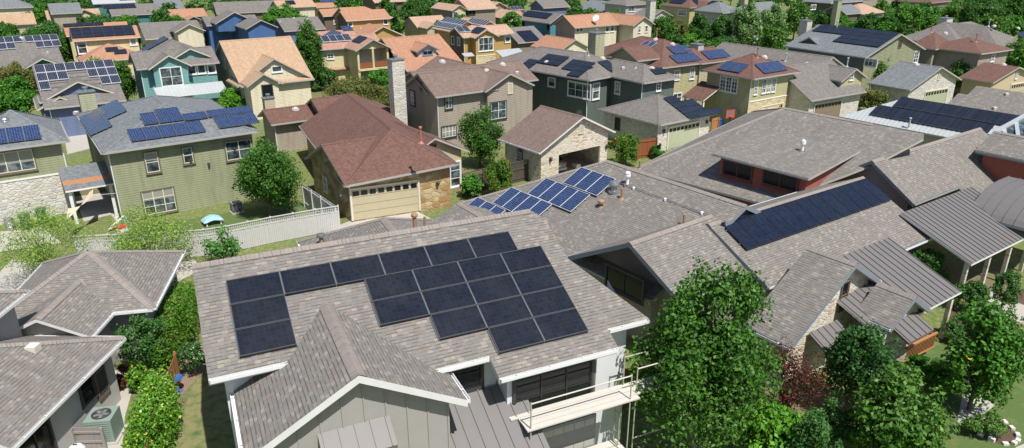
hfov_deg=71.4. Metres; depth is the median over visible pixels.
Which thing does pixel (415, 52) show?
roof
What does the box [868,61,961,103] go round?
garage
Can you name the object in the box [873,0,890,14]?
tree
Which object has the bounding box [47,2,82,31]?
house
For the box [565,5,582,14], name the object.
tree
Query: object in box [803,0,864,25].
house
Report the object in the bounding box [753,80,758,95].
window
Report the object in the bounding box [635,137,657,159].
wooden fence
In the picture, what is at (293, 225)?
lattice fence
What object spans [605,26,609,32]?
window
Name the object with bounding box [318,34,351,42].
solar array
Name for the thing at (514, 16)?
tree
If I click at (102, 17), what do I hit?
tree
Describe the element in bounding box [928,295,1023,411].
tree
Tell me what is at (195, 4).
tree
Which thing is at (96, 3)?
house
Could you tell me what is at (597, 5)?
house
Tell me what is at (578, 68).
solar array
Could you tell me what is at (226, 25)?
house
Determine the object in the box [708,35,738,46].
tree
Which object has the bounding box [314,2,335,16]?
house
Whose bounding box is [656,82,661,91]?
window
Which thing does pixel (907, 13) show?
tree
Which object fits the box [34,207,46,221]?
bush
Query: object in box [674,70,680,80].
window
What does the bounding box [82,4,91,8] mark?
tree
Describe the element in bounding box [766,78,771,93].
window
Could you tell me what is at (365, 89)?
tree
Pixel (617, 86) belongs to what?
window
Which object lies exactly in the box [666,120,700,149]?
garage door
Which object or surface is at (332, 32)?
solar array
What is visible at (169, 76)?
window
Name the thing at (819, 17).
tree
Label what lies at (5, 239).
alley
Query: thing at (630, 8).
window
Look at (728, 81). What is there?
window
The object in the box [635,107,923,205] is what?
house
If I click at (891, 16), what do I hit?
tree
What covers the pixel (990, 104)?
house
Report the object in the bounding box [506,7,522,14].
house
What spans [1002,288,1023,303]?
garden bed
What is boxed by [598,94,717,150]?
garage
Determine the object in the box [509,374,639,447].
balcony
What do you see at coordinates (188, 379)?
garden bed
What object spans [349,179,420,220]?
garage door
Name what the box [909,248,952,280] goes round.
tree
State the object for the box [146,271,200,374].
hedge
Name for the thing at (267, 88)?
window
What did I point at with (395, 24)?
tree
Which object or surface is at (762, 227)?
solar array
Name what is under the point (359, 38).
solar array
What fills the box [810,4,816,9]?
window
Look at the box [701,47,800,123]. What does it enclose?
house
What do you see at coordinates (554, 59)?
solar array
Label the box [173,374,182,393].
bird bath
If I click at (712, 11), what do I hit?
house
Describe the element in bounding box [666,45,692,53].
solar array
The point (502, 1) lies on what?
tree
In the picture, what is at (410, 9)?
tree
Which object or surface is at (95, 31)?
solar array
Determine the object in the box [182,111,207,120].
solar array
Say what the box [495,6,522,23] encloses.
house
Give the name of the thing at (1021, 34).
solar array
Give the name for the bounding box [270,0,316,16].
house
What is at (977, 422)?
bush
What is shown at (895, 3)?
tree
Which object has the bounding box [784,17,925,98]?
house
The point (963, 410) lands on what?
walkway
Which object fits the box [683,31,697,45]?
tree
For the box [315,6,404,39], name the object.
house
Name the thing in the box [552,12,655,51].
house
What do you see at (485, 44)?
window
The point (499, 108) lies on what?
window
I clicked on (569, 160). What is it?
garage floor
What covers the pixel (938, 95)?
garage door
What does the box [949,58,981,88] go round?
tree
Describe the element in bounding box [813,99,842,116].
garage door
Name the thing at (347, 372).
house
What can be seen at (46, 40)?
solar array
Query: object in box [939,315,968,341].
bush
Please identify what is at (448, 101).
window
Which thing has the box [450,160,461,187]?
window
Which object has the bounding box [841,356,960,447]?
tree
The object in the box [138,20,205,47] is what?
house
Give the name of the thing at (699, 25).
tree
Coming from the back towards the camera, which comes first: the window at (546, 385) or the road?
the road
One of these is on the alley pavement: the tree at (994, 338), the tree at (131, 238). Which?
the tree at (131, 238)
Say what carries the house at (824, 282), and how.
on the ground at (932, 318)
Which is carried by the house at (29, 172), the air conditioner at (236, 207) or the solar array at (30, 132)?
the solar array at (30, 132)
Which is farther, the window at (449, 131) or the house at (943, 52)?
the house at (943, 52)
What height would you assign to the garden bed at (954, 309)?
0.001 m
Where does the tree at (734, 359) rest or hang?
on the ground at (932, 318)
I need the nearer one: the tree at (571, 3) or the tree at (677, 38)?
the tree at (677, 38)
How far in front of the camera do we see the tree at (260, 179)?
50.04 m
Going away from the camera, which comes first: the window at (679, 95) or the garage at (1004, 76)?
the window at (679, 95)
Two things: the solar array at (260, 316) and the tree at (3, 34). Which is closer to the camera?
the solar array at (260, 316)
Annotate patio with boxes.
[75,192,118,220]
[102,370,132,447]
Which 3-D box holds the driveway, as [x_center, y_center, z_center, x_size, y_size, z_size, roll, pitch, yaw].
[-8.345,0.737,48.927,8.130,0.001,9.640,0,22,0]
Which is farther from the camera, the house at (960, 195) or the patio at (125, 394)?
the house at (960, 195)
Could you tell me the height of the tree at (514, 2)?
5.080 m
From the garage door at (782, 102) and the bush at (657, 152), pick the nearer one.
the bush at (657, 152)
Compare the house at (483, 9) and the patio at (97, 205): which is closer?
the patio at (97, 205)
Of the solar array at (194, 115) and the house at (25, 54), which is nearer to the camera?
the solar array at (194, 115)
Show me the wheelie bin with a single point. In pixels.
(721, 121)
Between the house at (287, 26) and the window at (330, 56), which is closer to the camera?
the window at (330, 56)
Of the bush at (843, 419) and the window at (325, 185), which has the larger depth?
the window at (325, 185)
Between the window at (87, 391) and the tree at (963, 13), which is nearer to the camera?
the window at (87, 391)
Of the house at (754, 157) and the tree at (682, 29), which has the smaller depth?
the house at (754, 157)
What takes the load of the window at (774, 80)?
in the house at (750, 87)
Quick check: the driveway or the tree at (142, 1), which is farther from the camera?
the tree at (142, 1)
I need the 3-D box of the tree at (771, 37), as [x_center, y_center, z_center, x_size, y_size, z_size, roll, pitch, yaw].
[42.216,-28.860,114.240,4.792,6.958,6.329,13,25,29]
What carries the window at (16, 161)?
in the house at (29, 172)
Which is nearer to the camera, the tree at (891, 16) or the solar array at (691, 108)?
the solar array at (691, 108)
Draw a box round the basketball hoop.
[725,109,735,121]
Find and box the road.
[150,0,184,9]
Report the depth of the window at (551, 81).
77.77 m
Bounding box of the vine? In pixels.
[121,364,183,447]
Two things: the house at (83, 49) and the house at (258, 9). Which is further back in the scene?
the house at (258, 9)
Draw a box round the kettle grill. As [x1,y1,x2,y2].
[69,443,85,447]
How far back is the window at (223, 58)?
86.97 m
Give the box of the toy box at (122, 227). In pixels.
[115,224,127,232]
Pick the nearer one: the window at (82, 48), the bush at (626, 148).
the bush at (626, 148)
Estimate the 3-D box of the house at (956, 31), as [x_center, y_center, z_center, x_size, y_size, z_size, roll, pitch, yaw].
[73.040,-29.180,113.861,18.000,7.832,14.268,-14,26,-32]
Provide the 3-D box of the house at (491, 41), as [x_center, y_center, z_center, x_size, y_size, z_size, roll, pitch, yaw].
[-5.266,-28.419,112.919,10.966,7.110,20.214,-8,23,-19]
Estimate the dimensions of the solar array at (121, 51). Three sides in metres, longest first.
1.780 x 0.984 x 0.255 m
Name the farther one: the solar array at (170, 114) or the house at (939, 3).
the house at (939, 3)
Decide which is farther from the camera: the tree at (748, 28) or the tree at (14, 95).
the tree at (748, 28)
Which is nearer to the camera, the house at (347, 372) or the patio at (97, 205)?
the house at (347, 372)
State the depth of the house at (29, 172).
50.98 m
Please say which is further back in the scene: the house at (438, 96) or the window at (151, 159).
the house at (438, 96)
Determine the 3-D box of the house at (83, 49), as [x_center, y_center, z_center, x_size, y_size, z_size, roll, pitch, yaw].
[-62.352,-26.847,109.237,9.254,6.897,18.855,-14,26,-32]
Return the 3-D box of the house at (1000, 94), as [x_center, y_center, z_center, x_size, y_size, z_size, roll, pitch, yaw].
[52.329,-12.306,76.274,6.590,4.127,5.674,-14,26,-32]
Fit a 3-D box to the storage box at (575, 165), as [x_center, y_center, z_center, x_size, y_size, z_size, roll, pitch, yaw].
[5.705,-5.185,63.283,0.450,0.390,0.600,-17,27,-37]
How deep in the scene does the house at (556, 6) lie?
167.00 m
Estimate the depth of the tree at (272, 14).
152.66 m
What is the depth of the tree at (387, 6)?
154.79 m
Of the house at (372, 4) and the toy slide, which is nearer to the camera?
the toy slide
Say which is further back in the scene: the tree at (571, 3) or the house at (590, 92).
the tree at (571, 3)
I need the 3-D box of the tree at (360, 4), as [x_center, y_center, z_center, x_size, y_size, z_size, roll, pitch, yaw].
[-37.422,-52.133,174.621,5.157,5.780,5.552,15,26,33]
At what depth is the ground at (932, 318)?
46.58 m
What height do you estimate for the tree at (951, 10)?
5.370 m
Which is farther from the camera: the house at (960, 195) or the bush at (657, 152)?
the bush at (657, 152)
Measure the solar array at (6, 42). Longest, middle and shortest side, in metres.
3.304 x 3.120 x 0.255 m
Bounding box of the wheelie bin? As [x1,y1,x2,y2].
[719,118,723,126]
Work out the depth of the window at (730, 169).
48.39 m
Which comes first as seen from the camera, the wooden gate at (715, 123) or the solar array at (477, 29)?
the wooden gate at (715, 123)
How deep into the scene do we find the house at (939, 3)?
169.65 m
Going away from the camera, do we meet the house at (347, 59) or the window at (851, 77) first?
the window at (851, 77)
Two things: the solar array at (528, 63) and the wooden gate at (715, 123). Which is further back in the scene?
the solar array at (528, 63)
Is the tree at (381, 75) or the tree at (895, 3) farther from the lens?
the tree at (895, 3)
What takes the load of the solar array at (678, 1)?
on the house at (684, 12)
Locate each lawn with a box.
[125,200,330,236]
[171,369,235,447]
[904,339,1023,447]
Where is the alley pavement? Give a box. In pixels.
[0,260,196,289]
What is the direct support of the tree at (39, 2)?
on the ground at (932, 318)
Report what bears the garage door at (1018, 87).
in the garage at (1004, 76)
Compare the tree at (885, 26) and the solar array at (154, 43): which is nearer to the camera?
the solar array at (154, 43)
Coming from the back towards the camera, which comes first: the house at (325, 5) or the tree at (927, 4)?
the house at (325, 5)
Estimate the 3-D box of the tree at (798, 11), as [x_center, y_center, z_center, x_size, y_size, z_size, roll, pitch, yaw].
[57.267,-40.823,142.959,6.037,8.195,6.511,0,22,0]
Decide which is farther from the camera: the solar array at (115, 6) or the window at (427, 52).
the solar array at (115, 6)
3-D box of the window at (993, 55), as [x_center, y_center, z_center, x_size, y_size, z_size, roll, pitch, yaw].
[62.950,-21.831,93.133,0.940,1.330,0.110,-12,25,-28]
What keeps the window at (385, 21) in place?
in the house at (362, 20)
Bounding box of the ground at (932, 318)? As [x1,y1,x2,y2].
[0,0,1023,447]
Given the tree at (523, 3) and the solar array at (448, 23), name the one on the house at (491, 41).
the solar array at (448, 23)
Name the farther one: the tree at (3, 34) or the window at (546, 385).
the tree at (3, 34)
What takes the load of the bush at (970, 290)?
on the garden bed at (954, 309)
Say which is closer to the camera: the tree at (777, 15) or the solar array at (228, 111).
the solar array at (228, 111)
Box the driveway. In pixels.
[340,212,428,227]
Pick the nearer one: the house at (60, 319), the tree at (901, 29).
the house at (60, 319)
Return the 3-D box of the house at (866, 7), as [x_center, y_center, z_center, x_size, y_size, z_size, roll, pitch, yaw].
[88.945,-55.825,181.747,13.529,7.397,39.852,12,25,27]
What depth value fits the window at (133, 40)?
107.08 m
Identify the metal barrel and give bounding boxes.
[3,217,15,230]
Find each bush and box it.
[18,213,32,229]
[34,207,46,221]
[116,364,129,390]
[124,364,154,392]
[176,339,205,375]
[200,224,242,258]
[310,83,324,90]
[459,172,483,198]
[481,155,513,191]
[608,131,642,164]
[650,143,664,157]
[800,396,860,445]
[906,354,950,375]
[923,362,963,394]
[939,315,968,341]
[952,279,993,310]
[955,309,983,332]
[960,411,1012,438]
[989,269,1023,308]
[1006,306,1023,358]
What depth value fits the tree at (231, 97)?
81.81 m
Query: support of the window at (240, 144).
in the house at (178, 173)
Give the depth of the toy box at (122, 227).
49.30 m
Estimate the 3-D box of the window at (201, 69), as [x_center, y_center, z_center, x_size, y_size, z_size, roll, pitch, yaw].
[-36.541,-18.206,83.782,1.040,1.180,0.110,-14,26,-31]
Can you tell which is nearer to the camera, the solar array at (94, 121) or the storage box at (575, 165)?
the solar array at (94, 121)
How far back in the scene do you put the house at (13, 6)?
155.12 m
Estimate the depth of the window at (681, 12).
156.63 m
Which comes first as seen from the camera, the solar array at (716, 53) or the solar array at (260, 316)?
the solar array at (260, 316)
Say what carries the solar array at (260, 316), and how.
on the house at (347, 372)
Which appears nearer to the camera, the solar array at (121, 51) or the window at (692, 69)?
the window at (692, 69)
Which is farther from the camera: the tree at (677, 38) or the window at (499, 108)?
the tree at (677, 38)
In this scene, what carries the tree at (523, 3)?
on the ground at (932, 318)
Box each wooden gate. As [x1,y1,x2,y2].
[710,117,719,130]
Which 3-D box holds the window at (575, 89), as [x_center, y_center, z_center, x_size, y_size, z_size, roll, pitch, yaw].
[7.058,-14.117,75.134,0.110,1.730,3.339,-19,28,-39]
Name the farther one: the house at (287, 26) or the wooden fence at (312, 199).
the house at (287, 26)
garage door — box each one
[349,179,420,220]
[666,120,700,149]
[761,102,783,109]
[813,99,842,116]
[923,87,948,102]
[1010,82,1023,92]
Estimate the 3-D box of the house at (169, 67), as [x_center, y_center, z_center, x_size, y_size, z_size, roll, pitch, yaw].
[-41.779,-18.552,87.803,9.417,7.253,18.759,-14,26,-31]
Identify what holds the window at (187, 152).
in the house at (178, 173)
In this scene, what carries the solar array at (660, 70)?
on the house at (590, 92)
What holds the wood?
on the ground at (932, 318)
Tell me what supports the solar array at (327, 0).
on the house at (325, 5)
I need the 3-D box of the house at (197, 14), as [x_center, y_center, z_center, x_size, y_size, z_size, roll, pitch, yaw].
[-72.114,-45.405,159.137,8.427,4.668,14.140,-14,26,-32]
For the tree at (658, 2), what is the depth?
175.13 m
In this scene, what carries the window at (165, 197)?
in the house at (178, 173)
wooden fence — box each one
[145,351,180,447]
[301,185,337,229]
[462,159,528,195]
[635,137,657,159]
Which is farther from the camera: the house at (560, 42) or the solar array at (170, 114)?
the house at (560, 42)
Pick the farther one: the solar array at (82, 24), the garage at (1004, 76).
the solar array at (82, 24)
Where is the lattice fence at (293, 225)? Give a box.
[73,205,340,257]
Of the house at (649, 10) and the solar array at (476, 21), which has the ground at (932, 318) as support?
the house at (649, 10)
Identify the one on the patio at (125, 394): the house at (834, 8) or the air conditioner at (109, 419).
the air conditioner at (109, 419)
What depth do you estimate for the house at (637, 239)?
37.42 m
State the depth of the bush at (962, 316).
36.33 m
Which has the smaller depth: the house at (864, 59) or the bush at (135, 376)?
the bush at (135, 376)
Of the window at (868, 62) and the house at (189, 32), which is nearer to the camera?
the window at (868, 62)
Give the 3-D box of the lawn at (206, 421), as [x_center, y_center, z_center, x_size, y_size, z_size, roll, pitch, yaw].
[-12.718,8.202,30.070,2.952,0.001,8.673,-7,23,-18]
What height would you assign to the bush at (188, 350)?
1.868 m
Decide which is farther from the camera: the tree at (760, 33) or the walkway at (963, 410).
the tree at (760, 33)
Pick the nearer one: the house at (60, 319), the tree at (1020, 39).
the house at (60, 319)
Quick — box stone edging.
[973,415,1020,445]
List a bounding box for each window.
[0,147,38,175]
[19,417,57,447]
[76,41,87,54]
[77,375,98,409]
[129,38,137,45]
[140,186,178,217]
[142,150,162,174]
[158,66,183,86]
[180,146,195,165]
[187,66,196,75]
[196,65,206,74]
[207,64,216,73]
[222,57,225,69]
[223,138,252,162]
[261,84,273,96]
[271,65,282,72]
[322,176,328,193]
[327,53,334,59]
[383,19,387,24]
[409,89,415,106]
[422,50,432,55]
[441,124,456,138]
[444,96,452,110]
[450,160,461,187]
[452,364,485,393]
[478,36,493,51]
[490,100,506,120]
[505,35,510,42]
[512,359,594,408]
[516,147,522,161]
[547,77,555,87]
[567,80,590,100]
[592,82,599,100]
[604,262,644,305]
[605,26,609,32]
[614,81,620,94]
[614,117,620,130]
[628,5,634,11]
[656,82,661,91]
[673,92,682,100]
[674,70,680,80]
[678,9,686,15]
[689,67,694,79]
[718,75,726,91]
[721,159,753,183]
[725,76,732,92]
[730,77,738,94]
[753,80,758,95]
[760,169,799,192]
[761,79,766,94]
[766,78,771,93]
[771,77,776,92]
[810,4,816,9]
[836,279,850,312]
[849,72,854,80]
[863,58,877,68]
[906,203,915,210]
[912,50,919,62]
[990,53,995,62]
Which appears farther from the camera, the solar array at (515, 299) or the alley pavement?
the alley pavement
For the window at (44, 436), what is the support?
in the house at (60, 319)
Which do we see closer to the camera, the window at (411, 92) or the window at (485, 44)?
the window at (411, 92)
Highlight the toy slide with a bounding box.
[108,216,130,228]
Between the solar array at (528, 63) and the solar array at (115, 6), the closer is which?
the solar array at (528, 63)
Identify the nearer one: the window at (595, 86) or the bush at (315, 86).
the window at (595, 86)
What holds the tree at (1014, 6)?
on the ground at (932, 318)
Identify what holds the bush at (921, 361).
on the lawn at (1012, 412)
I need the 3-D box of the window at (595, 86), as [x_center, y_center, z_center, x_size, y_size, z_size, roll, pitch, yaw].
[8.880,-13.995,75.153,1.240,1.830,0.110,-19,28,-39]
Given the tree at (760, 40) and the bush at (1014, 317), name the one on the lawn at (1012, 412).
the bush at (1014, 317)
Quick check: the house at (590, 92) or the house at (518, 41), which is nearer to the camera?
the house at (590, 92)
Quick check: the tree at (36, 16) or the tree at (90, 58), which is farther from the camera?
the tree at (36, 16)
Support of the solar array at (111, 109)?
on the house at (178, 173)
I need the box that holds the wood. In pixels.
[21,0,1016,5]
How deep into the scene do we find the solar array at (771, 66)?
76.61 m
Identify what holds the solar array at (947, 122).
on the house at (1015, 126)
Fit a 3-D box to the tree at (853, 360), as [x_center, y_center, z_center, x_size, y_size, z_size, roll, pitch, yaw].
[14.549,5.869,29.504,3.377,4.939,3.630,0,22,0]
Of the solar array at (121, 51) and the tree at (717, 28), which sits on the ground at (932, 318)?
the tree at (717, 28)
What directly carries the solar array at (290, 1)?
on the house at (305, 8)
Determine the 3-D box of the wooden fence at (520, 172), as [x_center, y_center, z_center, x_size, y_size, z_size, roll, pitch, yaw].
[-1.366,-3.838,58.021,6.682,1.820,0.372,-16,27,-35]
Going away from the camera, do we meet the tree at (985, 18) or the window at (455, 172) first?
the window at (455, 172)
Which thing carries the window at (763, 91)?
in the house at (750, 87)
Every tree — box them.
[0,20,20,35]
[0,25,12,36]
[0,60,34,90]
[0,71,41,113]
[0,197,105,278]
[13,18,66,42]
[24,0,56,8]
[24,11,40,25]
[32,4,47,23]
[58,33,73,62]
[72,13,115,22]
[79,0,90,8]
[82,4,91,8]
[86,56,104,60]
[98,203,213,262]
[111,58,137,100]
[112,313,171,369]
[113,14,141,26]
[135,0,147,3]
[148,8,173,21]
[160,1,176,10]
[162,13,185,21]
[184,0,206,11]
[207,0,220,13]
[217,87,246,107]
[231,130,305,216]
[261,3,306,23]
[295,17,326,91]
[313,66,338,88]
[321,75,389,106]
[335,0,352,7]
[349,0,362,6]
[367,68,388,91]
[378,0,402,21]
[387,11,401,31]
[391,17,404,33]
[400,0,432,19]
[424,0,435,11]
[455,103,504,166]
[490,0,508,8]
[499,11,521,27]
[507,0,523,8]
[518,0,526,7]
[565,0,580,9]
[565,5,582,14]
[573,7,600,14]
[603,9,621,13]
[617,248,790,447]
[651,14,678,39]
[656,0,663,8]
[666,33,690,47]
[673,19,689,35]
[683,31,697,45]
[688,13,710,39]
[699,39,718,46]
[704,12,733,39]
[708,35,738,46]
[725,399,809,447]
[732,0,761,44]
[743,19,765,45]
[754,36,784,49]
[756,336,831,410]
[759,2,788,34]
[759,22,792,49]
[785,0,812,40]
[785,404,843,447]
[809,10,830,27]
[814,315,908,410]
[829,13,853,26]
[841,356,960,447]
[853,12,878,29]
[858,88,889,108]
[871,55,891,80]
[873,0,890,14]
[875,13,901,27]
[875,19,898,31]
[883,0,925,33]
[890,0,899,9]
[893,22,918,35]
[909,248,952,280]
[915,7,941,31]
[919,1,938,11]
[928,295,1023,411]
[938,3,961,22]
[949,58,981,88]
[956,2,989,24]
[960,0,1008,22]
[971,13,1011,32]
[997,25,1011,34]
[1000,0,1023,19]
[1001,13,1023,38]
[1005,38,1023,65]
[1007,48,1023,67]
[1016,36,1023,44]
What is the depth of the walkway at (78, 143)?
70.72 m
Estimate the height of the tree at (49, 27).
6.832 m
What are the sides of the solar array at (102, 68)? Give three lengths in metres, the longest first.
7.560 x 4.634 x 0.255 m
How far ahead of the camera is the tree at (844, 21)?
155.71 m
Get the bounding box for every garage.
[498,105,615,180]
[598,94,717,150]
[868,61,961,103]
[959,62,1023,94]
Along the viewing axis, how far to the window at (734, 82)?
76.54 m
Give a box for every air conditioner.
[83,405,127,444]
[229,200,244,214]
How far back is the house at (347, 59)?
95.99 m
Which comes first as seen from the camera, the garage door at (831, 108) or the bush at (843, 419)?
the bush at (843, 419)
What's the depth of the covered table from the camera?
50.48 m
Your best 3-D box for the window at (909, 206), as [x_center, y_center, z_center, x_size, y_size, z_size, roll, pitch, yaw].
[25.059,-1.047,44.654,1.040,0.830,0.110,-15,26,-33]
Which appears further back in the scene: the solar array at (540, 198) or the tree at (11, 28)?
the tree at (11, 28)
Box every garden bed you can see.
[166,345,204,447]
[949,300,997,331]
[976,418,1015,444]
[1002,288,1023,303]
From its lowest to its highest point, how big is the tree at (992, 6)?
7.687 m
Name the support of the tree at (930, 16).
on the ground at (932, 318)
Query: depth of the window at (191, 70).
83.27 m
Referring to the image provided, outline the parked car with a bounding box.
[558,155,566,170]
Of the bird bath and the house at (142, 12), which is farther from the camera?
the house at (142, 12)
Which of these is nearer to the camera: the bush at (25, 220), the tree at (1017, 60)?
the bush at (25, 220)
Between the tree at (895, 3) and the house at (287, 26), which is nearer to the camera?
the house at (287, 26)
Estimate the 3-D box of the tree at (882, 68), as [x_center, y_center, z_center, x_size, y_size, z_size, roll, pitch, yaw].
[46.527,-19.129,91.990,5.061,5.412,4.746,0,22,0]
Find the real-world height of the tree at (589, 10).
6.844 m
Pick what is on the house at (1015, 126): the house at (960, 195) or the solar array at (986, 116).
the solar array at (986, 116)
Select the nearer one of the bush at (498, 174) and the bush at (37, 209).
the bush at (37, 209)
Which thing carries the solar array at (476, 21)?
on the house at (491, 41)
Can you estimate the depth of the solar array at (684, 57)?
83.43 m
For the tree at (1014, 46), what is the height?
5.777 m
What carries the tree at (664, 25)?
on the ground at (932, 318)
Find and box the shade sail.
[65,188,114,243]
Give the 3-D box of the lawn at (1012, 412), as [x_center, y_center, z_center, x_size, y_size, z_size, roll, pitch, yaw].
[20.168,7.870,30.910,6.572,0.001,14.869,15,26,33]
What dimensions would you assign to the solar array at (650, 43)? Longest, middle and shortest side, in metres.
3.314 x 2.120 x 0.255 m
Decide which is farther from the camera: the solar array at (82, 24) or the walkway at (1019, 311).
the solar array at (82, 24)
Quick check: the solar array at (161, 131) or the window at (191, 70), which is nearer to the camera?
the solar array at (161, 131)
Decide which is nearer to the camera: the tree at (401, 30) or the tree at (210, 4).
the tree at (401, 30)
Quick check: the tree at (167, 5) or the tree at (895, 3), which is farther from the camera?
the tree at (895, 3)
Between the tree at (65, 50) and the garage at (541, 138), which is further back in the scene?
the tree at (65, 50)
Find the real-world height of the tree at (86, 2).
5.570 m
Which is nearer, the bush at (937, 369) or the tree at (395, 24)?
the bush at (937, 369)
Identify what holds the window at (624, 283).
in the house at (637, 239)
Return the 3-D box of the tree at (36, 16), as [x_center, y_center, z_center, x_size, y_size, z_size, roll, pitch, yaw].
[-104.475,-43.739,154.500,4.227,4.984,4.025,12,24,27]
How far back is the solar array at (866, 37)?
92.92 m
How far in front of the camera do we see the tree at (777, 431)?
26.27 m
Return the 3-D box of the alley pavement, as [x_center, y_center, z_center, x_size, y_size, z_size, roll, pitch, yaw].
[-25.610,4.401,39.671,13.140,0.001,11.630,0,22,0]
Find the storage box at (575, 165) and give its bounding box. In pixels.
[572,163,579,168]
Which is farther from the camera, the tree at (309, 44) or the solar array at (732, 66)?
the tree at (309, 44)
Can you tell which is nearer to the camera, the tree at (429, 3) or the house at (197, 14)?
the house at (197, 14)
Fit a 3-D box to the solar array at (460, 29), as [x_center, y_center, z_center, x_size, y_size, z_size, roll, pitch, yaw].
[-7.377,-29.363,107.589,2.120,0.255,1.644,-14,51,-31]
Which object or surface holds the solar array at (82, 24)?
attached to the house at (83, 49)
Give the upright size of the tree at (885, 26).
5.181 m
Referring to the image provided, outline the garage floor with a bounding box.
[558,156,592,173]
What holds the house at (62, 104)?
on the ground at (932, 318)
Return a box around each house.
[0,0,33,13]
[0,13,36,34]
[0,34,65,88]
[0,110,77,224]
[0,250,185,447]
[32,64,125,136]
[45,8,100,20]
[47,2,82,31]
[57,86,260,223]
[62,21,140,78]
[88,0,135,17]
[106,3,157,27]
[128,38,225,102]
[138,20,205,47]
[163,8,207,28]
[191,209,649,447]
[199,10,277,51]
[212,0,274,19]
[215,36,314,119]
[257,93,469,221]
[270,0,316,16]
[272,16,325,43]
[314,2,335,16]
[314,33,392,89]
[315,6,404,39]
[316,30,355,34]
[360,0,406,20]
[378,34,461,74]
[386,54,538,147]
[402,15,443,35]
[429,160,760,344]
[430,0,505,22]
[431,17,521,63]
[486,28,681,125]
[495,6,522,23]
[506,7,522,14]
[510,26,543,50]
[519,10,563,35]
[528,0,570,14]
[530,35,587,51]
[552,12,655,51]
[580,0,606,13]
[586,28,729,106]
[602,0,673,33]
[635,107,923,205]
[659,0,709,25]
[693,0,784,42]
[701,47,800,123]
[706,176,961,391]
[716,42,867,116]
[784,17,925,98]
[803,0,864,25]
[839,100,1023,148]
[842,127,1023,305]
[854,0,891,19]
[899,0,951,25]
[906,15,1021,46]
[915,23,1013,93]
[948,93,1023,114]
[968,86,1023,102]
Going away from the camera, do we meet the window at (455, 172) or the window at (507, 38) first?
the window at (455, 172)
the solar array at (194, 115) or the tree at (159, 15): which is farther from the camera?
the tree at (159, 15)
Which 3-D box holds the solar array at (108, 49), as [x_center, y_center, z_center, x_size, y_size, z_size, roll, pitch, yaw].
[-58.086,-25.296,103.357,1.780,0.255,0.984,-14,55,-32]
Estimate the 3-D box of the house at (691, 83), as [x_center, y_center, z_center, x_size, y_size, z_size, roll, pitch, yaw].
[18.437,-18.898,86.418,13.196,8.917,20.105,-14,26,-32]
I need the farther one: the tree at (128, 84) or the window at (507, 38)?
the window at (507, 38)
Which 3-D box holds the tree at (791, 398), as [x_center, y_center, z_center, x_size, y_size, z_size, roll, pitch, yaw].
[11.413,6.458,29.112,2.908,4.072,3.017,-20,29,-41]
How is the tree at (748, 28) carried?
on the ground at (932, 318)
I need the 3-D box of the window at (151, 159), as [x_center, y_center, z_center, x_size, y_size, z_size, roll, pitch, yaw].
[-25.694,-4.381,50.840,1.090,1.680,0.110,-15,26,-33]
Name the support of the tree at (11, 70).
on the ground at (932, 318)
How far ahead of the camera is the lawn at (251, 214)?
51.99 m
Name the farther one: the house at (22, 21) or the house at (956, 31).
the house at (22, 21)
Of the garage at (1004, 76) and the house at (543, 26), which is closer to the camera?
the garage at (1004, 76)
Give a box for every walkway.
[65,135,89,153]
[957,394,994,423]
[988,290,1023,323]
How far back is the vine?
27.88 m
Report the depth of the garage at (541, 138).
60.22 m
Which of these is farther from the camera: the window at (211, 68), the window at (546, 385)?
the window at (211, 68)
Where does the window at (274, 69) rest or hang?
in the house at (254, 70)
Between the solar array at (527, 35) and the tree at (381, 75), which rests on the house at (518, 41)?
the solar array at (527, 35)
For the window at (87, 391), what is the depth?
28.82 m
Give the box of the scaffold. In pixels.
[619,349,708,447]
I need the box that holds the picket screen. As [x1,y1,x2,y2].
[70,427,107,447]
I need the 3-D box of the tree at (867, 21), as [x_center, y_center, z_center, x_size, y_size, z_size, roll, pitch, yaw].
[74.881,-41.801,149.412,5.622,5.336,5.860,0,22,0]
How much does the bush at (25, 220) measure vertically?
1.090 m
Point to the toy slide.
(118, 221)
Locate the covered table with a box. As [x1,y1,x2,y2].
[201,214,223,226]
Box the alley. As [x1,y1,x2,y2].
[0,228,60,251]
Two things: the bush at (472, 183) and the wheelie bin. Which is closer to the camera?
the bush at (472, 183)
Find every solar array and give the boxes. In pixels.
[0,36,22,49]
[0,124,41,143]
[24,34,60,47]
[33,59,120,89]
[63,22,103,26]
[69,25,134,37]
[79,109,112,135]
[97,99,126,118]
[102,3,135,8]
[105,47,118,51]
[113,49,127,53]
[126,120,205,141]
[139,112,158,124]
[141,36,167,50]
[154,107,183,122]
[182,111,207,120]
[206,105,252,116]
[213,112,259,127]
[225,231,517,358]
[285,0,295,3]
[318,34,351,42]
[320,0,334,1]
[324,30,340,34]
[340,25,352,30]
[352,35,366,42]
[364,245,588,353]
[433,17,468,29]
[455,26,470,32]
[468,167,615,214]
[469,18,489,25]
[471,27,485,32]
[509,6,525,13]
[516,30,538,41]
[522,10,552,18]
[523,59,537,68]
[537,54,568,65]
[562,59,595,76]
[597,60,612,72]
[640,41,656,46]
[650,67,666,73]
[663,95,723,118]
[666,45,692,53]
[669,0,686,3]
[669,52,701,62]
[701,49,730,58]
[717,61,748,72]
[721,178,891,249]
[755,61,787,72]
[812,24,899,46]
[869,105,994,132]
[893,97,1019,124]
[1016,31,1023,38]
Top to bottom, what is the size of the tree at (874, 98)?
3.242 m
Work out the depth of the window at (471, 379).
23.47 m
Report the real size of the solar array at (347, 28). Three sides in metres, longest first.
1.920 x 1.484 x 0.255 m

